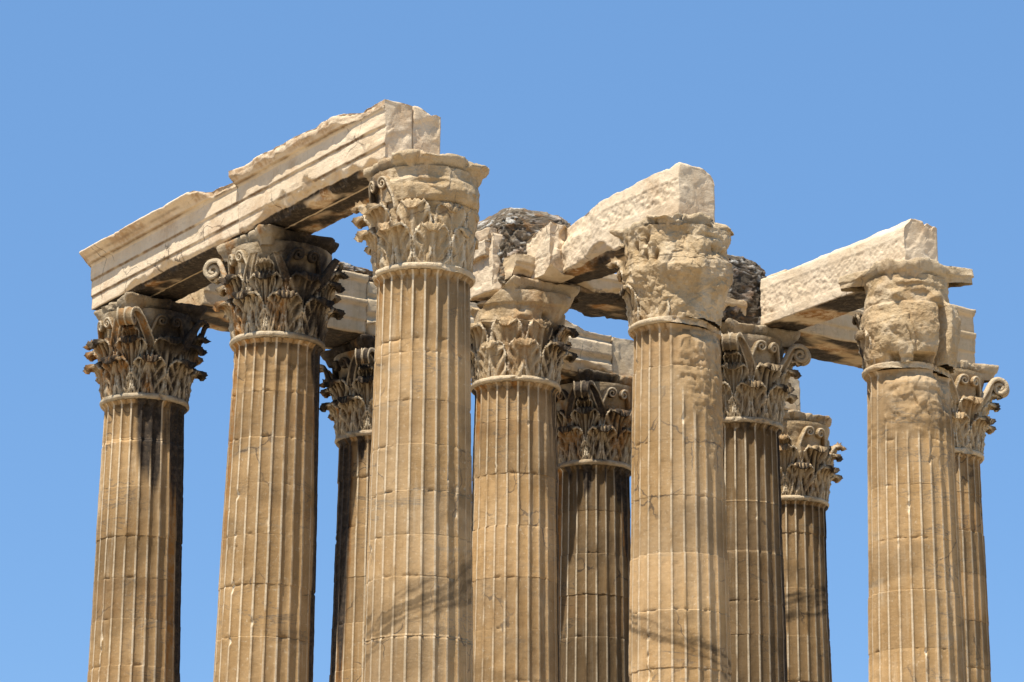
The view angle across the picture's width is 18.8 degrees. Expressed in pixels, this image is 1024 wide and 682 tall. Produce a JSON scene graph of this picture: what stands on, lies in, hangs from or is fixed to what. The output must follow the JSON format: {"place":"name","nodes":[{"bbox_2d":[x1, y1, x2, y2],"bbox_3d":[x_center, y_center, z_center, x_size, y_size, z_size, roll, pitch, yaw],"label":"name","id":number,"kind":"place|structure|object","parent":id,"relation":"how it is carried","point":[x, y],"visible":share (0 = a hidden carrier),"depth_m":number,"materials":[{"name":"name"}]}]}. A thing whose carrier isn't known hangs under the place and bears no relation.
{"place":"outdoors","nodes":[
{"label":"outdoors","id":0,"kind":"place"},
{"bbox_2d":[0,0,1023,681],"label":"sky","id":1,"kind":"structure","parent":0,"point":[818,127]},
{"bbox_2d":[838,257,973,681],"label":"column","id":2,"kind":"structure","parent":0,"point":[907,322],"depth_m":60.82,"materials":[{"name":"stone"}]},
{"bbox_2d":[760,219,937,330],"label":"architrave block","id":3,"kind":"structure","parent":2,"relation":"on","point":[805,295],"depth_m":64.75,"materials":[{"name":"beige stone"}]},
{"bbox_3d":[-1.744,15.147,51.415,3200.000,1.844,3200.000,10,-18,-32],"label":"ground","id":4,"kind":"structure","parent":0,"visible":0},
{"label":"temple platform","id":5,"kind":"structure","parent":4,"relation":"on","visible":0},
{"bbox_2d":[83,292,211,681],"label":"column","id":6,"kind":"structure","parent":5,"relation":"on","point":[146,351],"depth_m":63.68,"materials":[{"name":"stone"}]},
{"bbox_2d":[203,224,348,681],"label":"column","id":7,"kind":"structure","parent":5,"relation":"on","point":[280,286],"depth_m":59.15,"materials":[{"name":"stone"}]},
{"bbox_2d":[79,183,242,310],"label":"architrave block","id":8,"kind":"structure","parent":7,"relation":"on","point":[178,239],"depth_m":63.26,"materials":[{"name":"beige stone"}]},
{"bbox_2d":[150,260,227,301],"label":"architrave block","id":9,"kind":"structure","parent":7,"relation":"on","point":[185,287],"depth_m":64.12,"materials":[{"name":"stone"}]},
{"bbox_2d":[285,106,440,234],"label":"architrave block","id":10,"kind":"structure","parent":7,"relation":"on","point":[426,129],"depth_m":58.13,"materials":[{"name":"beige stone"}]},
{"bbox_2d":[319,334,374,681],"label":"column","id":11,"kind":"structure","parent":5,"relation":"on","point":[347,383],"depth_m":66.88,"materials":[{"name":"stone"}]},
{"bbox_2d":[176,269,368,348],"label":"cross beam","id":12,"kind":"structure","parent":11,"relation":"on","point":[351,324],"depth_m":67.17,"materials":[{"name":"stone"}]},
{"bbox_2d":[335,262,373,281],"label":"rubble masonry","id":13,"kind":"object","parent":12,"relation":"on","point":[352,268],"visible":0.07,"depth_m":67.63,"materials":[{"name":"beige stone"}]},
{"bbox_2d":[340,282,612,379],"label":"cross beam","id":14,"kind":"structure","parent":11,"relation":"on","point":[592,350],"depth_m":70.45,"materials":[{"name":"stone"}]},
{"bbox_2d":[349,149,489,681],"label":"column","id":15,"kind":"structure","parent":5,"relation":"on","point":[419,217],"depth_m":54.56,"materials":[{"name":"stone"}]},
{"bbox_2d":[228,99,412,234],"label":"architrave block","id":16,"kind":"structure","parent":15,"relation":"on","point":[298,178],"depth_m":58.25,"materials":[{"name":"beige stone"}]},
{"bbox_2d":[470,275,579,681],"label":"column","id":17,"kind":"structure","parent":5,"relation":"on","point":[521,344],"depth_m":62.22,"materials":[{"name":"stone"}]},
{"bbox_2d":[470,233,505,300],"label":"ashlar block","id":18,"kind":"structure","parent":17,"relation":"on","point":[487,285],"depth_m":63.52,"materials":[{"name":"beige stone"}]},
{"bbox_2d":[473,239,489,263],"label":"ashlar block","id":19,"kind":"structure","parent":18,"relation":"on","point":[482,251],"depth_m":63.59,"materials":[{"name":"beige stone"}]},
{"bbox_2d":[475,227,497,241],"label":"ashlar block","id":20,"kind":"structure","parent":19,"relation":"on","point":[483,234],"depth_m":63.64,"materials":[{"name":"beige stone"}]},
{"bbox_2d":[470,207,579,304],"bbox_3d":[0.191,-1.760,64.654,2.299,1.915,1.915,10,-18,-32],"label":"rubble masonry","id":21,"kind":"object","parent":17,"relation":"on","point":[517,228],"visible":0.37,"depth_m":63.86,"materials":[{"name":"beige stone"}]},
{"bbox_2d":[526,222,574,283],"bbox_3d":[0.680,-1.722,63.629,0.641,1.090,1.360,10,-18,-32],"label":"architrave stub","id":22,"kind":"object","parent":17,"relation":"on","point":[545,243],"visible":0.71,"depth_m":63.15,"materials":[{"name":"beige stone"}]},
{"bbox_2d":[503,253,746,322],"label":"cross beam","id":23,"kind":"structure","parent":17,"relation":"on","point":[601,297],"depth_m":64.42,"materials":[{"name":"stone"}]},
{"bbox_2d":[556,368,632,681],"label":"column","id":24,"kind":"structure","parent":5,"relation":"on","point":[594,427],"depth_m":69.87,"materials":[{"name":"stone"}]},
{"bbox_2d":[605,212,733,681],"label":"column","id":25,"kind":"structure","parent":5,"relation":"on","point":[674,274],"depth_m":57.67,"materials":[{"name":"stone"}]},
{"bbox_2d":[561,162,714,283],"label":"architrave block","id":26,"kind":"structure","parent":25,"relation":"on","point":[591,247],"depth_m":61.20,"materials":[{"name":"beige stone"}]},
{"bbox_2d":[719,318,810,681],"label":"column","id":27,"kind":"structure","parent":5,"relation":"on","point":[757,371],"depth_m":65.38,"materials":[{"name":"stone"}]},
{"bbox_2d":[722,254,766,324],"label":"rubble masonry","id":28,"kind":"object","parent":27,"relation":"on","point":[748,275],"visible":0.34,"depth_m":66.44,"materials":[{"name":"beige stone"}]},
{"bbox_2d":[767,269,975,368],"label":"cross beam","id":29,"kind":"structure","parent":27,"relation":"on","point":[833,340],"depth_m":68.15,"materials":[{"name":"stone"}]},
{"bbox_2d":[779,409,846,681],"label":"column","id":30,"kind":"structure","parent":5,"relation":"on","point":[808,469],"depth_m":72.99,"materials":[{"name":"stone"}]},
{"bbox_2d":[610,337,799,410],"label":"cross beam","id":31,"kind":"structure","parent":30,"relation":"on","point":[622,359],"depth_m":71.15,"materials":[{"name":"stone"}]},
{"bbox_2d":[949,360,1009,681],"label":"column","id":32,"kind":"structure","parent":5,"relation":"on","point":[972,406],"depth_m":68.68,"materials":[{"name":"stone"}]}
]}

